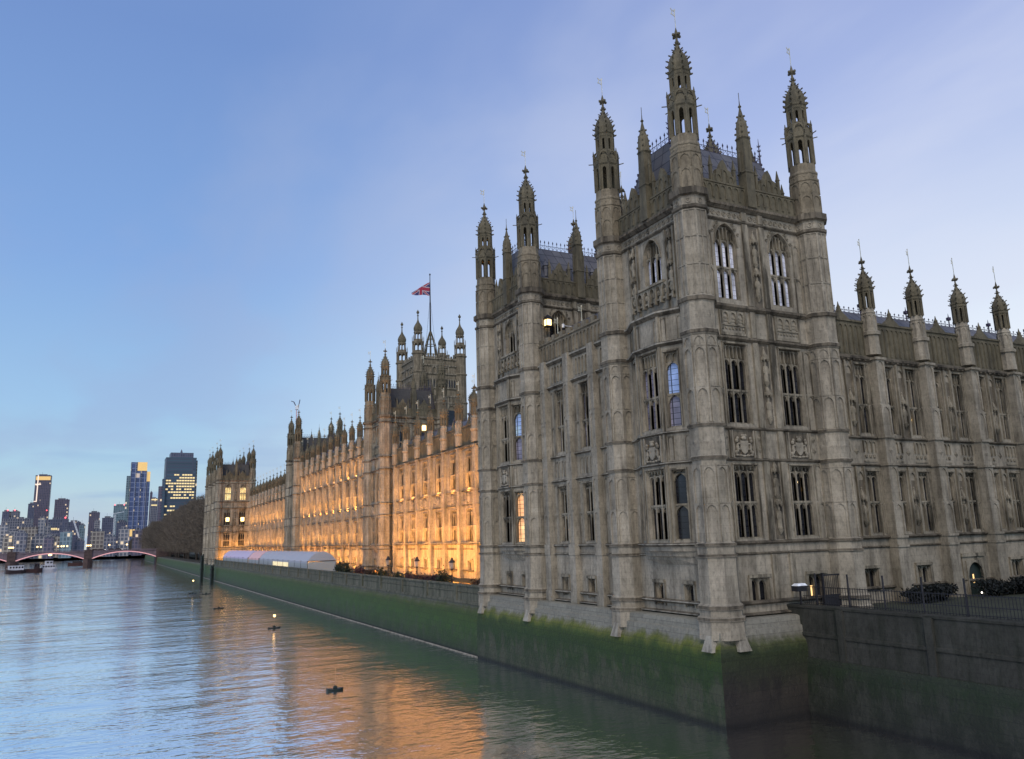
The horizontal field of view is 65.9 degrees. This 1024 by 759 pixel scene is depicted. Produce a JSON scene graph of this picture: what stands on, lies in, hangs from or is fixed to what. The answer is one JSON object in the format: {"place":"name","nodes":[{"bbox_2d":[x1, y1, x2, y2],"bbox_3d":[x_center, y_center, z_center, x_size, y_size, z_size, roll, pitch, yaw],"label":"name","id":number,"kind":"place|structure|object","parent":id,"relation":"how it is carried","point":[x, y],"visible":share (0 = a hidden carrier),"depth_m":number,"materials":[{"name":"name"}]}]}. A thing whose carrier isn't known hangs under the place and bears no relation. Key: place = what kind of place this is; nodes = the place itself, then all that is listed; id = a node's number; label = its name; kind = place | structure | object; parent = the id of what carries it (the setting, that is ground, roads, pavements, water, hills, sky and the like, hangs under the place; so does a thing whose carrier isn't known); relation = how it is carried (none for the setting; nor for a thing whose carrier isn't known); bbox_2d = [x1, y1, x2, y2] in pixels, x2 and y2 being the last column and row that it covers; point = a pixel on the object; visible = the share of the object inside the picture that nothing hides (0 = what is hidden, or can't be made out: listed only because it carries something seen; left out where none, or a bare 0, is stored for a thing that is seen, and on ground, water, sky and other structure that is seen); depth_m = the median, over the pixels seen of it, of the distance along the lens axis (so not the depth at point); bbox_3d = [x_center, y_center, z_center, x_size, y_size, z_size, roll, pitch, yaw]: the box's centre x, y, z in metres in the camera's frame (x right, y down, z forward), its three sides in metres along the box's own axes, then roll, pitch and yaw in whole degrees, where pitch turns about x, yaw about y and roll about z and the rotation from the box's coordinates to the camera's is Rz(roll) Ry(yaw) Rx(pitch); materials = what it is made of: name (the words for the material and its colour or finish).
{"place":"outdoors","nodes":[
{"label":"outdoors","id":0,"kind":"place"},
{"bbox_2d":[0,519,9,553],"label":"city block","id":1,"kind":"structure","parent":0,"point":[4,528],"depth_m":750.65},
{"bbox_2d":[1,533,13,553],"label":"city block","id":2,"kind":"structure","parent":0,"point":[8,539],"depth_m":684.77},
{"bbox_2d":[1,517,32,530],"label":"city block","id":3,"kind":"structure","parent":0,"point":[14,522],"depth_m":1009.86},
{"bbox_2d":[13,529,27,552],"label":"city block","id":4,"kind":"structure","parent":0,"point":[20,541],"depth_m":665.54,"materials":[{"name":"concrete"}]},
{"bbox_2d":[18,521,37,552],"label":"city block","id":5,"kind":"structure","parent":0,"point":[31,530],"depth_m":844.11,"materials":[{"name":"concrete"}]},
{"bbox_2d":[30,529,45,558],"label":"city block","id":6,"kind":"structure","parent":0,"point":[38,540],"depth_m":685.45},
{"bbox_2d":[33,474,51,526],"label":"tower block","id":7,"kind":"structure","parent":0,"point":[42,492],"depth_m":1497.60,"materials":[{"name":"grey"}]},
{"bbox_2d":[42,529,54,558],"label":"city block","id":8,"kind":"structure","parent":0,"point":[49,542],"depth_m":663.23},
{"bbox_2d":[48,517,68,535],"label":"city block","id":9,"kind":"structure","parent":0,"point":[59,525],"depth_m":986.32,"materials":[{"name":"grey"}]},
{"bbox_2d":[54,498,69,518],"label":"city block","id":10,"kind":"structure","parent":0,"point":[61,507],"depth_m":1379.28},
{"bbox_2d":[58,529,72,557],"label":"city block","id":11,"kind":"structure","parent":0,"point":[66,536],"depth_m":672.53,"materials":[{"name":"blue glass"}]},
{"bbox_2d":[68,517,80,551],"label":"city block","id":12,"kind":"structure","parent":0,"point":[71,526],"depth_m":1121.88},
{"bbox_2d":[86,511,99,549],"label":"city block","id":13,"kind":"structure","parent":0,"point":[94,516],"depth_m":1308.00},
{"bbox_2d":[90,529,104,555],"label":"city block","id":14,"kind":"structure","parent":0,"point":[97,539],"depth_m":718.38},
{"bbox_2d":[101,516,113,547],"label":"city block","id":15,"kind":"structure","parent":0,"point":[107,523],"depth_m":1142.13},
{"bbox_2d":[103,529,115,556],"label":"city block","id":16,"kind":"structure","parent":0,"point":[110,539],"depth_m":685.20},
{"bbox_2d":[113,504,124,535],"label":"city block","id":17,"kind":"structure","parent":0,"point":[118,508],"depth_m":1328.42,"materials":[{"name":"blue glass"}]},
{"bbox_2d":[117,523,129,555],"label":"city block","id":18,"kind":"structure","parent":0,"point":[123,536],"depth_m":694.86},
{"bbox_2d":[131,528,142,555],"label":"city block","id":19,"kind":"structure","parent":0,"point":[136,532],"depth_m":701.21,"materials":[{"name":"concrete"}]},
{"bbox_2d":[124,462,150,552],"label":"tower block","id":20,"kind":"structure","parent":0,"point":[137,497],"depth_m":1166.70,"materials":[{"name":"blue glass"}]},
{"bbox_2d":[149,497,157,525],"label":"city block","id":21,"kind":"structure","parent":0,"point":[153,509],"depth_m":1443.96,"materials":[{"name":"grey"}]},
{"bbox_2d":[149,555,200,562],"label":"embankment","id":22,"kind":"structure","parent":0,"point":[191,559],"depth_m":369.93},
{"bbox_2d":[143,521,162,548],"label":"plane tree","id":23,"kind":"object","parent":22,"relation":"on","point":[150,535],"visible":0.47,"depth_m":541.95,"materials":[{"name":"brown plant"}]},
{"bbox_2d":[157,508,179,557],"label":"plane tree","id":24,"kind":"object","parent":22,"relation":"on","point":[173,511],"visible":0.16,"depth_m":421.25,"materials":[{"name":"brown plant"}]},
{"bbox_2d":[163,504,197,558],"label":"plane tree","id":25,"kind":"object","parent":22,"relation":"on","point":[167,534],"visible":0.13,"depth_m":382.82,"materials":[{"name":"brown plant"}]},
{"bbox_2d":[166,510,195,558],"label":"plane tree","id":26,"kind":"object","parent":22,"relation":"on","point":[176,536],"visible":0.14,"depth_m":371.51,"materials":[{"name":"brown plant"}]},
{"bbox_2d":[171,500,202,559],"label":"plane tree","id":27,"kind":"object","parent":22,"relation":"on","point":[196,556],"visible":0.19,"depth_m":344.40,"materials":[{"name":"brown plant"}]},
{"bbox_2d":[171,494,204,559],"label":"plane tree","id":28,"kind":"object","parent":22,"relation":"on","point":[193,498],"visible":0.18,"depth_m":330.97,"materials":[{"name":"brown plant"}]},
{"bbox_2d":[176,498,203,553],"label":"plane tree","id":29,"kind":"object","parent":22,"relation":"on","point":[191,503],"visible":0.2,"depth_m":316.38,"materials":[{"name":"brown plant"}]},
{"bbox_2d":[186,500,204,553],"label":"plane tree","id":30,"kind":"object","parent":22,"relation":"on","point":[197,530],"visible":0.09,"depth_m":305.75,"materials":[{"name":"brown plant"}]},
{"bbox_2d":[187,494,204,553],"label":"plane tree","id":31,"kind":"object","parent":22,"relation":"on","point":[200,519],"visible":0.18,"depth_m":281.80,"materials":[{"name":"brown plant"}]},
{"bbox_2d":[188,502,204,553],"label":"plane tree","id":32,"kind":"object","parent":22,"relation":"on","point":[199,535],"visible":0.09,"depth_m":288.89,"materials":[{"name":"brown plant"}]},
{"bbox_2d":[164,449,197,515],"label":"tower block","id":33,"kind":"structure","parent":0,"point":[180,472],"depth_m":966.91,"materials":[{"name":"blue"}]},
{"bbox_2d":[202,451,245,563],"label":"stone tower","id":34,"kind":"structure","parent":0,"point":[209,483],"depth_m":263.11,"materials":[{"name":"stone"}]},
{"bbox_2d":[0,554,989,758],"bbox_3d":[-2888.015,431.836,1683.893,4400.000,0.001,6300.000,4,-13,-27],"label":"river","id":35,"kind":"structure","parent":0,"point":[125,657],"depth_m":52.75,"materials":[{"name":"liquid"}]},
{"bbox_2d":[4,565,25,573],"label":"river boat","id":36,"kind":"object","parent":35,"relation":"on","point":[17,569],"visible":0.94,"depth_m":374.86,"materials":[{"name":"white paint"}]},
{"bbox_2d":[0,546,182,569],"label":"arch bridge","id":37,"kind":"structure","parent":35,"relation":"in","point":[11,558],"depth_m":477.88,"materials":[{"name":"paint"}]},
{"bbox_2d":[145,555,478,657],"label":"river wall","id":38,"kind":"structure","parent":35,"relation":"in","point":[441,614],"depth_m":95.01,"materials":[{"name":"stone"}]},
{"bbox_2d":[477,594,809,729],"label":"river wall","id":39,"kind":"structure","parent":35,"relation":"in","point":[672,664],"depth_m":45.48,"materials":[{"name":"stone"}]},
{"bbox_2d":[472,151,624,612],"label":"stone tower","id":40,"kind":"structure","parent":39,"relation":"on","point":[526,295],"depth_m":66.99,"materials":[{"name":"stone"}]},
{"bbox_2d":[504,318,514,353],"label":"window","id":41,"kind":"structure","parent":40,"relation":"in","point":[509,325],"depth_m":69.08,"materials":[{"name":"stone"}]},
{"bbox_2d":[496,377,524,559],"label":"bay window","id":42,"kind":"structure","parent":40,"relation":"in","point":[509,437],"depth_m":65.74,"materials":[{"name":"stone"}]},
{"bbox_2d":[549,310,568,336],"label":"window","id":43,"kind":"structure","parent":40,"relation":"in","point":[562,318],"depth_m":66.76,"materials":[{"name":"stone"}]},
{"bbox_2d":[538,305,612,606],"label":"link block","id":44,"kind":"structure","parent":39,"relation":"on","point":[578,551],"depth_m":57.46,"materials":[{"name":"stone"}]},
{"bbox_2d":[553,387,564,453],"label":"window","id":45,"kind":"structure","parent":44,"relation":"in","point":[560,408],"depth_m":60.34,"materials":[{"name":"stone"}]},
{"bbox_2d":[557,484,568,541],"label":"window","id":46,"kind":"structure","parent":44,"relation":"in","point":[564,505],"depth_m":58.99,"materials":[{"name":"stone"}]},
{"bbox_2d":[577,379,590,447],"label":"window","id":47,"kind":"structure","parent":44,"relation":"in","point":[584,387],"depth_m":57.23,"materials":[{"name":"stone"}]},
{"bbox_2d":[582,481,594,541],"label":"window","id":48,"kind":"structure","parent":44,"relation":"in","point":[589,491],"depth_m":55.92,"materials":[{"name":"stone"}]},
{"bbox_2d":[589,8,873,640],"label":"stone tower","id":49,"kind":"structure","parent":39,"relation":"on","point":[732,496],"depth_m":48.30,"materials":[{"name":"stone"}]},
{"bbox_2d":[642,235,661,285],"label":"window","id":50,"kind":"structure","parent":49,"relation":"in","point":[651,259],"depth_m":51.18,"materials":[{"name":"stone"}]},
{"bbox_2d":[630,312,697,564],"bbox_3d":[8.934,3.575,48.459,1.145,15.200,5.774,4,-13,-27],"label":"bay window","id":51,"kind":"structure","parent":49,"relation":"in","point":[667,515],"depth_m":47.81,"materials":[{"name":"stone"}]},
{"bbox_2d":[713,222,740,300],"bbox_3d":[13.098,-7.253,48.494,1.964,4.980,0.452,4,-13,-27],"label":"window","id":52,"kind":"structure","parent":49,"relation":"in","point":[725,240],"depth_m":48.64,"materials":[{"name":"glass"}]},
{"bbox_2d":[721,341,754,423],"bbox_3d":[13.324,0.215,46.998,2.000,4.940,0.470,4,-13,-27],"label":"window","id":53,"kind":"structure","parent":49,"relation":"in","point":[736,391],"depth_m":47.11,"materials":[{"name":"glass"}]},
{"bbox_2d":[731,463,764,538],"bbox_3d":[13.526,6.994,45.647,2.000,4.310,0.470,4,-13,-27],"label":"window","id":54,"kind":"structure","parent":49,"relation":"in","point":[744,482],"depth_m":45.77,"materials":[{"name":"stone"}]},
{"bbox_2d":[750,577,770,599],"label":"window","id":55,"kind":"structure","parent":49,"relation":"in","point":[759,585],"depth_m":45.00,"materials":[{"name":"stone"}]},
{"bbox_2d":[767,232,792,307],"bbox_3d":[17.044,-6.978,50.466,1.964,4.980,0.452,4,-13,-27],"label":"window","id":56,"kind":"structure","parent":49,"relation":"in","point":[778,248],"depth_m":50.62,"materials":[{"name":"glass"}]},
{"bbox_2d":[777,347,808,426],"bbox_3d":[17.270,0.490,48.970,2.000,4.940,0.470,4,-13,-27],"label":"window","id":57,"kind":"structure","parent":49,"relation":"in","point":[792,407],"depth_m":49.08,"materials":[{"name":"glass"}]},
{"bbox_2d":[788,464,819,536],"bbox_3d":[17.472,7.269,47.619,2.000,4.310,0.470,4,-13,-27],"label":"window","id":58,"kind":"structure","parent":49,"relation":"in","point":[801,496],"depth_m":47.75,"materials":[{"name":"stone"}]},
{"bbox_2d":[808,573,826,594],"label":"window","id":59,"kind":"structure","parent":49,"relation":"in","point":[811,576],"depth_m":47.04,"materials":[{"name":"glass"}]},
{"bbox_2d":[820,573,840,605],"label":"gate","id":60,"kind":"structure","parent":49,"relation":"attached to","point":[823,575],"depth_m":46.29,"materials":[{"name":"black metal"}]},
{"bbox_2d":[787,603,1023,758],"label":"river wall","id":61,"kind":"structure","parent":35,"relation":"in","point":[954,682],"depth_m":37.46,"materials":[{"name":"stone"}]},
{"bbox_2d":[791,583,806,603],"bbox_3d":[16.263,12.103,44.591,0.780,1.140,0.480,4,-13,-27],"label":"floodlight","id":62,"kind":"object","parent":61,"relation":"on","point":[798,587],"visible":1,"depth_m":44.51,"materials":[{"name":"black metal"}]},
{"bbox_2d":[803,573,1023,620],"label":"railing","id":63,"kind":"object","parent":61,"relation":"on","point":[967,606],"visible":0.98,"depth_m":38.63,"materials":[{"name":"black metal"}]},
{"bbox_2d":[0,0,1023,549],"label":"sky","id":64,"kind":"structure","parent":0,"point":[214,213],"materials":[{"name":"blue"}]},
{"bbox_2d":[177,552,1023,619],"bbox_3d":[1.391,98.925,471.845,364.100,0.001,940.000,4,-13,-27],"label":"ground","id":65,"kind":"structure","parent":0,"point":[938,608],"depth_m":47.89,"materials":[{"name":"stone"}]},
{"bbox_2d":[249,465,285,550],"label":"palace range","id":66,"kind":"structure","parent":65,"relation":"on","point":[267,515],"depth_m":218.84,"materials":[{"name":"stone"}]},
{"bbox_2d":[283,406,342,560],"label":"stone tower","id":67,"kind":"structure","parent":65,"relation":"on","point":[296,441],"depth_m":188.61,"materials":[{"name":"stone"}]},
{"bbox_2d":[288,487,292,550],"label":"bay window","id":68,"kind":"structure","parent":67,"relation":"in","point":[290,489],"depth_m":187.12,"materials":[{"name":"stone"}]},
{"bbox_2d":[298,417,363,572],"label":"palace range","id":69,"kind":"structure","parent":65,"relation":"on","point":[331,504],"depth_m":156.03,"materials":[{"name":"stone"}]},
{"bbox_2d":[361,340,448,576],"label":"stone tower","id":70,"kind":"structure","parent":65,"relation":"on","point":[378,428],"depth_m":130.18,"materials":[{"name":"stone"}]},
{"bbox_2d":[370,459,378,552],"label":"bay window","id":71,"kind":"structure","parent":70,"relation":"in","point":[374,464],"depth_m":128.62,"materials":[{"name":"stone"}]},
{"bbox_2d":[396,274,467,426],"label":"flag tower","id":72,"kind":"structure","parent":65,"relation":"on","point":[455,369],"depth_m":298.14,"materials":[{"name":"stone"}]},
{"bbox_2d":[411,283,429,295],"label":"flag","id":73,"kind":"object","parent":72,"relation":"attached to","point":[424,289],"visible":1,"depth_m":310.35,"materials":[{"name":"fabric"}]},
{"bbox_2d":[391,373,479,583],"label":"palace range","id":74,"kind":"structure","parent":65,"relation":"on","point":[435,513],"depth_m":107.02,"materials":[{"name":"stone"}]},
{"bbox_2d":[410,464,415,497],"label":"window","id":75,"kind":"structure","parent":74,"relation":"in","point":[413,467],"depth_m":117.11,"materials":[{"name":"stone"}]},
{"bbox_2d":[422,512,427,542],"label":"window","id":76,"kind":"structure","parent":74,"relation":"in","point":[425,515],"depth_m":111.21,"materials":[{"name":"stone"}]},
{"bbox_2d":[422,461,427,495],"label":"window","id":77,"kind":"structure","parent":74,"relation":"in","point":[425,481],"depth_m":112.57,"materials":[{"name":"stone"}]},
{"bbox_2d":[435,511,441,541],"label":"window","id":78,"kind":"structure","parent":74,"relation":"in","point":[439,513],"depth_m":106.69,"materials":[{"name":"stone"}]},
{"bbox_2d":[435,457,441,492],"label":"window","id":79,"kind":"structure","parent":74,"relation":"in","point":[439,473],"depth_m":108.07,"materials":[{"name":"stone"}]},
{"bbox_2d":[449,453,455,490],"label":"window","id":80,"kind":"structure","parent":74,"relation":"in","point":[453,458],"depth_m":103.69,"materials":[{"name":"stone"}]},
{"bbox_2d":[450,509,456,541],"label":"window","id":81,"kind":"structure","parent":74,"relation":"in","point":[454,516],"depth_m":102.22,"materials":[{"name":"stone"}]},
{"bbox_2d":[464,449,472,487],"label":"window","id":82,"kind":"structure","parent":74,"relation":"in","point":[469,453],"depth_m":98.99,"materials":[{"name":"stone"}]},
{"bbox_2d":[465,507,473,541],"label":"window","id":83,"kind":"structure","parent":74,"relation":"in","point":[470,514],"depth_m":97.64,"materials":[{"name":"stone"}]},
{"bbox_2d":[834,239,1023,602],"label":"palace range","id":84,"kind":"structure","parent":65,"relation":"on","point":[935,415],"depth_m":55.93,"materials":[{"name":"stone"}]},
{"bbox_2d":[853,362,874,433],"bbox_3d":[23.828,1.290,53.835,1.400,4.890,0.470,4,-13,-27],"label":"window","id":85,"kind":"structure","parent":84,"relation":"in","point":[865,428],"depth_m":53.93,"materials":[{"name":"stone"}]},
{"bbox_2d":[865,568,876,591],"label":"window","id":86,"kind":"structure","parent":84,"relation":"in","point":[870,573],"depth_m":51.14,"materials":[{"name":"glass"}]},
{"bbox_2d":[865,469,886,533],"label":"window","id":87,"kind":"structure","parent":84,"relation":"in","point":[875,513],"depth_m":52.58,"materials":[{"name":"stone"}]},
{"bbox_2d":[885,365,901,434],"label":"window","id":88,"kind":"structure","parent":84,"relation":"in","point":[890,395],"depth_m":55.28,"materials":[{"name":"stone"}]},
{"bbox_2d":[898,470,913,531],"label":"window","id":89,"kind":"structure","parent":84,"relation":"in","point":[903,500],"depth_m":53.89,"materials":[{"name":"stone"}]},
{"bbox_2d":[904,367,924,435],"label":"window","id":90,"kind":"structure","parent":84,"relation":"in","point":[910,385],"depth_m":56.25,"materials":[{"name":"stone"}]},
{"bbox_2d":[918,565,928,585],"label":"window","id":91,"kind":"structure","parent":84,"relation":"in","point":[922,570],"depth_m":53.51,"materials":[{"name":"glass"}]},
{"bbox_2d":[917,470,937,531],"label":"window","id":92,"kind":"structure","parent":84,"relation":"in","point":[922,478],"depth_m":54.90,"materials":[{"name":"stone"}]},
{"bbox_2d":[934,370,949,436],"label":"window","id":93,"kind":"structure","parent":84,"relation":"in","point":[935,375],"depth_m":57.57,"materials":[{"name":"stone"}]},
{"bbox_2d":[948,471,961,530],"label":"window","id":94,"kind":"structure","parent":84,"relation":"in","point":[950,480],"depth_m":56.15,"materials":[{"name":"stone"}]},
{"bbox_2d":[951,372,971,437],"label":"window","id":95,"kind":"structure","parent":84,"relation":"in","point":[960,411],"depth_m":58.54,"materials":[{"name":"stone"}]},
{"bbox_2d":[964,471,984,529],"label":"window","id":96,"kind":"structure","parent":84,"relation":"in","point":[969,480],"depth_m":57.20,"materials":[{"name":"stone"}]},
{"bbox_2d":[979,375,993,438],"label":"window","id":97,"kind":"structure","parent":84,"relation":"in","point":[983,376],"depth_m":59.86,"materials":[{"name":"stone"}]},
{"bbox_2d":[994,472,1006,528],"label":"window","id":98,"kind":"structure","parent":84,"relation":"in","point":[994,472],"depth_m":58.43,"materials":[{"name":"stone"}]},
{"bbox_2d":[994,377,1013,439],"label":"window","id":99,"kind":"structure","parent":84,"relation":"in","point":[998,384],"depth_m":60.83,"materials":[{"name":"stone"}]},
{"bbox_2d":[1008,472,1023,527],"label":"window","id":100,"kind":"structure","parent":84,"relation":"in","point":[1012,477],"depth_m":59.52,"materials":[{"name":"stone"}]},
{"bbox_2d":[899,581,958,603],"bbox_3d":[26.488,13.580,50.366,5.676,1.318,2.056,4,-13,-27],"label":"shrub","id":101,"kind":"object","parent":65,"relation":"on","point":[946,588],"visible":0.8,"depth_m":49.81,"materials":[{"name":"green plant"}]},
{"bbox_2d":[970,575,1023,595],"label":"shrub","id":102,"kind":"object","parent":65,"relation":"on","point":[1015,585],"visible":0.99,"depth_m":53.26,"materials":[{"name":"green plant"}]},
{"label":"terrace","id":103,"kind":"structure","parent":0,"visible":0},
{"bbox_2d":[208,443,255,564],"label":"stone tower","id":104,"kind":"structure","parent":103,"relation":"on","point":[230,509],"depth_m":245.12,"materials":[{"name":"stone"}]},
{"bbox_2d":[223,550,255,562],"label":"marquee","id":105,"kind":"object","parent":103,"relation":"on","point":[235,555],"visible":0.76,"depth_m":210.20,"materials":[{"name":"purple"}]},
{"bbox_2d":[249,551,267,563],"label":"marquee","id":106,"kind":"object","parent":103,"relation":"on","point":[254,557],"visible":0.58,"depth_m":185.42,"materials":[{"name":"pink"}]},
{"bbox_2d":[259,551,335,570],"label":"marquee","id":107,"kind":"object","parent":103,"relation":"on","point":[327,560],"visible":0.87,"depth_m":143.63,"materials":[{"name":"grey fabric"}]},
{"bbox_2d":[432,565,454,581],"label":"shrub","id":108,"kind":"object","parent":103,"relation":"on","point":[443,577],"visible":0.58,"depth_m":83.28,"materials":[{"name":"green plant"}]},
{"label":"far bank","id":109,"kind":"structure","parent":0,"visible":0},
{"bbox_2d":[37,516,45,535],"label":"city block","id":110,"kind":"structure","parent":109,"relation":"on","point":[41,523],"depth_m":850.64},
{"bbox_2d":[157,486,162,520],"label":"city block","id":111,"kind":"structure","parent":109,"relation":"on","point":[159,503],"depth_m":948.52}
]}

